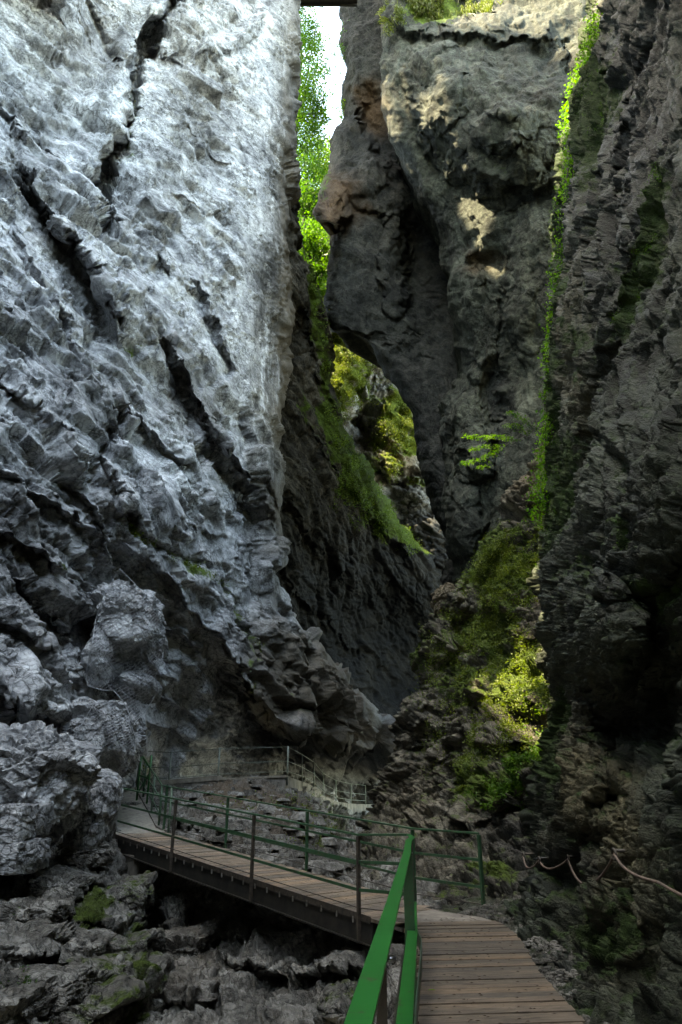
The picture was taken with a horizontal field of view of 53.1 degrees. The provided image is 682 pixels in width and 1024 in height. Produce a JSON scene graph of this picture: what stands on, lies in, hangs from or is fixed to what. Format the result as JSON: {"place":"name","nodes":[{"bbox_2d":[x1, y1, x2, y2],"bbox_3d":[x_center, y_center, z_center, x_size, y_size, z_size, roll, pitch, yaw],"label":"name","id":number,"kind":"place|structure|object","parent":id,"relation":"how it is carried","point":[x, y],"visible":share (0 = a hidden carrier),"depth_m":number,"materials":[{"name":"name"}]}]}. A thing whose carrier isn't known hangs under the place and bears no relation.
{"place":"outdoors","nodes":[
{"label":"outdoors","id":0,"kind":"place"},
{"bbox_2d":[59,0,98,46],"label":"rock face","id":1,"kind":"object","parent":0,"point":[69,9],"visible":0.07,"depth_m":37.71,"materials":[{"name":"stone"}]},
{"bbox_2d":[0,827,167,1023],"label":"mossy terrace","id":2,"kind":"structure","parent":0,"point":[96,906],"depth_m":10.96,"materials":[{"name":"grey stone"}]},
{"bbox_2d":[0,836,51,875],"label":"boulder","id":3,"kind":"object","parent":2,"relation":"on","point":[28,856],"visible":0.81,"depth_m":11.71,"materials":[{"name":"stone"}]},
{"bbox_2d":[0,803,53,843],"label":"boulder","id":4,"kind":"object","parent":3,"relation":"on","point":[20,822],"visible":0.99,"depth_m":11.95,"materials":[{"name":"stone"}]},
{"bbox_2d":[0,907,56,1021],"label":"terrace plants","id":5,"kind":"object","parent":2,"relation":"on","point":[29,979],"visible":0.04,"depth_m":8.90,"materials":[{"name":"green plant"}]},
{"bbox_2d":[0,981,58,1023],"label":"boulder","id":6,"kind":"object","parent":2,"relation":"on","point":[23,1003],"visible":0.94,"depth_m":8.48,"materials":[{"name":"grey stone"}]},
{"bbox_2d":[0,887,76,923],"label":"boulder","id":7,"kind":"object","parent":2,"relation":"on","point":[52,905],"visible":0.9,"depth_m":11.18,"materials":[{"name":"grey stone"}]},
{"bbox_2d":[0,918,76,967],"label":"boulder","id":8,"kind":"object","parent":2,"relation":"on","point":[35,929],"visible":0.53,"depth_m":10.34,"materials":[{"name":"grey stone"}]},
{"bbox_2d":[10,962,94,1021],"bbox_3d":[-4.202,6.754,9.616,1.349,0.799,1.820,0,-22,0],"label":"boulder","id":9,"kind":"object","parent":2,"relation":"on","point":[74,982],"visible":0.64,"depth_m":9.24,"materials":[{"name":"grey stone"}]},
{"bbox_2d":[23,864,105,900],"bbox_3d":[-5.503,7.323,13.452,1.305,0.668,1.682,0,-22,0],"label":"boulder","id":10,"kind":"object","parent":2,"relation":"on","point":[73,882],"visible":0.69,"depth_m":13.21,"materials":[{"name":"grey stone"}]},
{"bbox_2d":[52,927,116,962],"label":"boulder","id":11,"kind":"object","parent":2,"relation":"on","point":[90,942],"visible":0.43,"depth_m":11.05,"materials":[{"name":"grey stone"}]},
{"bbox_2d":[56,837,115,870],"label":"boulder","id":12,"kind":"object","parent":2,"relation":"on","point":[102,855],"visible":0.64,"depth_m":14.99,"materials":[{"name":"grey stone"}]},
{"bbox_2d":[63,768,123,850],"bbox_3d":[-5.763,7.099,15.888,1.192,2.127,1.691,0,-22,0],"label":"boulder","id":13,"kind":"object","parent":12,"relation":"on","point":[95,827],"visible":0.56,"depth_m":15.39,"materials":[{"name":"stone"}]},
{"bbox_2d":[56,954,130,983],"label":"boulder","id":14,"kind":"object","parent":2,"relation":"on","point":[105,968],"visible":0.31,"depth_m":10.09,"materials":[{"name":"grey stone"}]},
{"bbox_2d":[49,973,145,1023],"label":"boulder","id":15,"kind":"object","parent":2,"relation":"on","point":[108,1000],"visible":0.72,"depth_m":9.43,"materials":[{"name":"grey stone"}]},
{"bbox_2d":[107,869,162,917],"bbox_3d":[-4.592,8.358,14.905,1.089,0.934,1.790,0,-22,0],"label":"boulder","id":16,"kind":"object","parent":2,"relation":"on","point":[138,894],"visible":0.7,"depth_m":14.48,"materials":[{"name":"grey stone"}]},
{"bbox_2d":[111,928,165,954],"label":"boulder","id":17,"kind":"object","parent":2,"relation":"on","point":[151,940],"visible":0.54,"depth_m":12.45,"materials":[{"name":"grey stone"}]},
{"bbox_2d":[124,854,171,894],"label":"rock","id":18,"kind":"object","parent":2,"relation":"on","point":[135,867],"depth_m":16.21,"materials":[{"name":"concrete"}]},
{"bbox_2d":[133,951,175,1011],"bbox_3d":[-3.468,7.734,11.093,1.250,0.826,1.860,0,-22,0],"label":"boulder","id":19,"kind":"object","parent":2,"relation":"on","point":[165,962],"visible":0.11,"depth_m":11.34,"materials":[{"name":"grey stone"}]},
{"bbox_2d":[0,0,395,802],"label":"pale cliff","id":20,"kind":"structure","parent":0,"point":[162,242],"depth_m":30.82,"materials":[{"name":"stone"}]},
{"bbox_2d":[0,720,102,846],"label":"boulder","id":21,"kind":"object","parent":20,"relation":"on","point":[41,762],"visible":0.83,"depth_m":13.47,"materials":[{"name":"stone"}]},
{"bbox_2d":[80,633,123,692],"bbox_3d":[-7.176,4.447,20.704,0.931,1.894,2.835,0,-22,0],"label":"boulder","id":22,"kind":"object","parent":20,"relation":"on","point":[85,653],"visible":0.69,"depth_m":19.77,"materials":[{"name":"stone"}]},
{"bbox_2d":[57,696,147,777],"bbox_3d":[-6.554,6.397,19.092,1.943,2.237,4.437,0,-22,0],"label":"boulder","id":23,"kind":"object","parent":20,"relation":"on","point":[80,707],"visible":0.59,"depth_m":17.75,"materials":[{"name":"stone"}]},
{"bbox_2d":[74,701,134,775],"bbox_3d":[-6.022,5.932,17.638,0.666,2.036,1.896,-10,-24,23],"label":"rockfall net","id":24,"kind":"object","parent":23,"relation":"attached to","point":[126,769],"visible":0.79,"depth_m":17.59,"materials":[{"name":"metal"}]},
{"bbox_2d":[90,579,168,670],"bbox_3d":[-6.888,3.649,22.208,2.411,2.588,4.110,0,-22,0],"label":"boulder","id":25,"kind":"object","parent":20,"relation":"on","point":[99,592],"visible":0.69,"depth_m":20.88,"materials":[{"name":"stone"}]},
{"bbox_2d":[85,569,165,723],"bbox_3d":[-6.354,4.044,20.456,1.896,4.624,2.598,0,-22,0],"label":"rockfall net","id":26,"kind":"object","parent":25,"relation":"attached to","point":[125,646],"visible":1,"depth_m":20.36,"materials":[{"name":"metal"}]},
{"bbox_2d":[118,670,161,703],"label":"boulder","id":27,"kind":"object","parent":26,"relation":"attached to","point":[124,688],"visible":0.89,"depth_m":20.95,"materials":[{"name":"stone"}]},
{"bbox_2d":[62,101,263,767],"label":"ledge plants","id":28,"kind":"object","parent":20,"relation":"on","point":[186,561],"visible":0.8,"depth_m":26.28,"materials":[{"name":"green plant"}]},
{"bbox_2d":[295,116,332,249],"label":"broadleaf tree","id":29,"kind":"object","parent":20,"relation":"on","point":[308,200],"visible":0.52,"depth_m":68.83,"materials":[{"name":"green plant"}]},
{"bbox_2d":[305,137,330,312],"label":"broadleaf tree","id":30,"kind":"object","parent":20,"relation":"on","point":[328,149],"visible":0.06,"depth_m":76.90,"materials":[{"name":"green plant"}]},
{"bbox_2d":[295,7,342,151],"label":"broadleaf tree","id":31,"kind":"object","parent":20,"relation":"on","point":[316,112],"visible":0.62,"depth_m":70.75,"materials":[{"name":"green plant"}]},
{"bbox_2d":[300,0,356,6],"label":"footbridge","id":32,"kind":"object","parent":20,"relation":"attached to","point":[328,3],"visible":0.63,"depth_m":64.90,"materials":[{"name":"metal"}]},
{"bbox_2d":[116,787,372,833],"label":"path","id":33,"kind":"structure","parent":0,"point":[136,817],"depth_m":20.00,"materials":[{"name":"grey stone"}]},
{"bbox_2d":[136,758,172,832],"bbox_3d":[-5.973,8.850,21.390,0.126,2.610,6.908,9,-24,-22],"label":"path railing","id":34,"kind":"object","parent":33,"relation":"on","point":[161,800],"visible":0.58,"depth_m":20.35,"materials":[{"name":"green metal"}]},
{"bbox_2d":[142,746,365,803],"bbox_3d":[-1.253,14.157,35.425,3.799,2.950,24.250,-9,-24,20],"label":"path railing","id":35,"kind":"object","parent":33,"relation":"on","point":[219,763],"visible":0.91,"depth_m":28.52,"materials":[{"name":"metal"}]},
{"bbox_2d":[121,774,446,1023],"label":"rocky ground","id":36,"kind":"structure","parent":0,"point":[285,970],"depth_m":12.19,"materials":[{"name":"grey stone"}]},
{"bbox_2d":[164,918,220,959],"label":"boulder","id":37,"kind":"object","parent":36,"relation":"on","point":[195,940],"visible":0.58,"depth_m":13.23,"materials":[{"name":"grey stone"}]},
{"bbox_2d":[175,956,232,984],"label":"boulder","id":38,"kind":"object","parent":36,"relation":"on","point":[197,960],"visible":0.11,"depth_m":12.71,"materials":[{"name":"grey stone"}]},
{"bbox_2d":[135,775,372,832],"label":"retaining wall","id":39,"kind":"structure","parent":36,"relation":"on","point":[292,783],"depth_m":26.99,"materials":[{"name":"concrete"}]},
{"bbox_2d":[136,755,152,803],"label":"gate","id":40,"kind":"structure","parent":39,"relation":"attached to","point":[147,777],"depth_m":22.11,"materials":[{"name":"green metal"}]},
{"bbox_2d":[205,790,336,846],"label":"ravine plants","id":41,"kind":"object","parent":36,"relation":"on","point":[288,814],"visible":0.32,"depth_m":24.21,"materials":[{"name":"green plant"}]},
{"bbox_2d":[115,832,433,946],"bbox_3d":[-1.762,7.277,13.687,1.527,1.129,10.704,18,-28,-37],"label":"footbridge","id":42,"kind":"object","parent":36,"relation":"on","point":[329,915],"visible":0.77,"depth_m":12.54,"materials":[{"name":"wood"}]},
{"bbox_2d":[112,788,406,940],"bbox_3d":[-2.347,6.556,13.429,0.070,2.148,10.346,18,-28,-37],"label":"bridge railing","id":43,"kind":"object","parent":42,"relation":"attached to","point":[358,861],"visible":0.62,"depth_m":12.29,"materials":[{"name":"green metal"}]},
{"bbox_2d":[162,786,485,905],"bbox_3d":[-1.304,6.958,14.582,0.102,2.096,10.790,18,-28,-37],"label":"bridge railing","id":44,"kind":"object","parent":42,"relation":"attached to","point":[478,859],"visible":0.9,"depth_m":13.00,"materials":[{"name":"green metal"}]},
{"bbox_2d":[140,834,555,1023],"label":"leaf litter","id":45,"kind":"object","parent":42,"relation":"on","point":[458,959],"visible":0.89,"depth_m":6.71,"materials":[{"name":"brown plant"}]},
{"bbox_2d":[317,979,357,1015],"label":"boulder","id":46,"kind":"object","parent":36,"relation":"on","point":[330,996],"visible":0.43,"depth_m":9.18,"materials":[{"name":"grey stone"}]},
{"bbox_2d":[128,778,609,1023],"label":"gravel","id":47,"kind":"structure","parent":36,"relation":"on","point":[172,881],"depth_m":16.91,"materials":[{"name":"grey gravel"}]},
{"bbox_2d":[297,7,346,187],"label":"sky","id":48,"kind":"structure","parent":0,"point":[329,17],"materials":[{"name":"white"}]},
{"bbox_2d":[276,201,441,803],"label":"shaded cliff","id":49,"kind":"structure","parent":0,"point":[362,598],"depth_m":51.02,"materials":[{"name":"grey stone"}]},
{"bbox_2d":[297,211,330,298],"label":"broadleaf tree","id":50,"kind":"object","parent":49,"relation":"on","point":[310,242],"visible":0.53,"depth_m":62.90,"materials":[{"name":"green plant"}]},
{"bbox_2d":[309,276,422,555],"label":"ground cover","id":51,"kind":"object","parent":49,"relation":"on","point":[364,491],"visible":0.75,"depth_m":50.96,"materials":[{"name":"green plant"}]},
{"bbox_2d":[312,258,447,573],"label":"mossy cliff","id":52,"kind":"structure","parent":0,"point":[408,497],"depth_m":68.24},
{"bbox_2d":[315,223,330,332],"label":"broadleaf tree","id":53,"kind":"object","parent":52,"relation":"on","point":[326,263],"visible":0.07,"depth_m":70.42,"materials":[{"name":"green plant"}]},
{"bbox_2d":[321,283,414,486],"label":"moss cover","id":54,"kind":"object","parent":52,"relation":"on","point":[339,376],"visible":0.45,"depth_m":67.89,"materials":[{"name":"green plant"}]},
{"bbox_2d":[312,0,456,584],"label":"overhanging rock","id":55,"kind":"object","parent":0,"point":[385,300],"visible":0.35,"depth_m":55.55,"materials":[{"name":"grey stone"}]},
{"bbox_2d":[326,14,347,81],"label":"shrub","id":56,"kind":"object","parent":55,"relation":"on","point":[338,54],"visible":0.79,"depth_m":68.99,"materials":[{"name":"green plant"}]},
{"bbox_2d":[331,98,345,122],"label":"shrub","id":57,"kind":"object","parent":55,"relation":"on","point":[340,114],"visible":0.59,"depth_m":65.96,"materials":[{"name":"green plant"}]},
{"bbox_2d":[352,441,551,910],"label":"planted slope","id":58,"kind":"structure","parent":0,"point":[404,792],"depth_m":19.41,"materials":[{"name":"grey stone"}]},
{"bbox_2d":[430,582,457,614],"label":"boulder","id":59,"kind":"object","parent":58,"relation":"on","point":[439,594],"visible":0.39,"depth_m":25.27,"materials":[{"name":"grey stone"}]},
{"bbox_2d":[454,784,471,790],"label":"fern","id":60,"kind":"object","parent":58,"relation":"on","point":[459,787],"visible":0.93,"depth_m":16.37,"materials":[{"name":"green plant"}]},
{"bbox_2d":[409,448,550,801],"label":"creeping plants","id":61,"kind":"object","parent":58,"relation":"on","point":[532,684],"visible":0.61,"depth_m":20.86,"materials":[{"name":"green plant"}]},
{"bbox_2d":[487,682,509,687],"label":"fern","id":62,"kind":"object","parent":58,"relation":"on","point":[496,683],"visible":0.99,"depth_m":18.09,"materials":[{"name":"green plant"}]},
{"bbox_2d":[461,695,547,812],"bbox_3d":[3.831,5.167,14.856,2.393,2.644,3.794,0,-22,0],"label":"slope moss","id":63,"kind":"object","parent":58,"relation":"on","point":[508,786],"visible":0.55,"depth_m":13.76,"materials":[{"name":"green plant"}]},
{"bbox_2d":[393,895,570,1023],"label":"ground","id":64,"kind":"structure","parent":0,"point":[464,906],"depth_m":9.95,"materials":[{"name":"grey stone"}]},
{"bbox_2d":[396,910,584,1023],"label":"boardwalk","id":65,"kind":"structure","parent":64,"relation":"on","point":[486,1001],"depth_m":6.25,"materials":[{"name":"weathered wood planks"}]},
{"bbox_2d":[344,834,421,1023],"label":"green railing","id":66,"kind":"object","parent":65,"relation":"attached to","point":[368,1002],"visible":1,"depth_m":3.27,"materials":[{"name":"metal"}]},
{"bbox_2d":[379,0,587,583],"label":"hanging bulge","id":67,"kind":"object","parent":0,"point":[471,105],"visible":0.48,"depth_m":42.32,"materials":[{"name":"grey stone"}]},
{"bbox_2d":[375,0,502,36],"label":"grass","id":68,"kind":"structure","parent":67,"relation":"on","point":[432,9],"depth_m":53.52,"materials":[{"name":"green plant"}]},
{"bbox_2d":[503,0,681,1023],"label":"wall","id":69,"kind":"structure","parent":0,"point":[604,778],"depth_m":8.98,"materials":[{"name":"grey stone"}]},
{"bbox_2d":[459,410,547,470],"bbox_3d":[3.673,-1.541,14.739,2.548,1.678,0.371,8,-23,-18],"label":"maple branch","id":70,"kind":"object","parent":69,"relation":"attached to","point":[488,446],"visible":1,"depth_m":14.58,"materials":[{"name":"green plant"}]},
{"bbox_2d":[521,462,549,528],"bbox_3d":[4.601,-0.671,15.683,1.006,1.765,1.976,-5,-23,13],"label":"creeper","id":71,"kind":"object","parent":69,"relation":"attached to","point":[539,492],"visible":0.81,"depth_m":15.41,"materials":[{"name":"green plant"}]},
{"bbox_2d":[531,385,555,465],"bbox_3d":[4.822,-2.036,16.040,0.791,1.540,1.935,-3,-22,8],"label":"creeper","id":72,"kind":"object","parent":69,"relation":"attached to","point":[543,435],"visible":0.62,"depth_m":15.54,"materials":[{"name":"green plant"}]},
{"bbox_2d":[537,330,550,388],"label":"creeper","id":73,"kind":"object","parent":69,"relation":"attached to","point":[546,349],"visible":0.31,"depth_m":15.74,"materials":[{"name":"green plant"}]},
{"bbox_2d":[539,265,560,335],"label":"creeper","id":74,"kind":"object","parent":69,"relation":"attached to","point":[550,297],"visible":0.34,"depth_m":16.56,"materials":[{"name":"green plant"}]},
{"bbox_2d":[551,209,564,276],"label":"creeper","id":75,"kind":"object","parent":69,"relation":"attached to","point":[560,231],"visible":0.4,"depth_m":16.86,"materials":[{"name":"green plant"}]},
{"bbox_2d":[553,130,574,219],"bbox_3d":[5.696,-8.664,17.331,0.701,3.317,1.442,-19,-29,39],"label":"creeper","id":76,"kind":"object","parent":69,"relation":"attached to","point":[566,155],"visible":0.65,"depth_m":17.05,"materials":[{"name":"green plant"}]},
{"bbox_2d":[555,63,580,137],"bbox_3d":[6.658,-11.605,19.743,1.045,4.398,3.212,-9,-24,20],"label":"creeper","id":77,"kind":"object","parent":69,"relation":"attached to","point":[576,76],"visible":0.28,"depth_m":19.54,"materials":[{"name":"green plant"}]},
{"bbox_2d":[573,3,602,72],"bbox_3d":[6.401,-11.900,17.494,0.957,1.685,1.788,-8,-24,20],"label":"creeper","id":78,"kind":"object","parent":69,"relation":"attached to","point":[589,37],"visible":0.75,"depth_m":17.08,"materials":[{"name":"green plant"}]},
{"bbox_2d":[535,17,661,564],"bbox_3d":[6.101,-6.522,17.698,3.501,20.691,15.076,-10,-24,24],"label":"wall moss","id":79,"kind":"object","parent":69,"relation":"attached to","point":[646,248],"depth_m":15.45,"materials":[{"name":"green plant"}]},
{"bbox_2d":[522,848,681,896],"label":"rope rail","id":80,"kind":"object","parent":69,"relation":"attached to","point":[614,854],"visible":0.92,"depth_m":6.24,"materials":[{"name":"beige fabric"}]}
]}

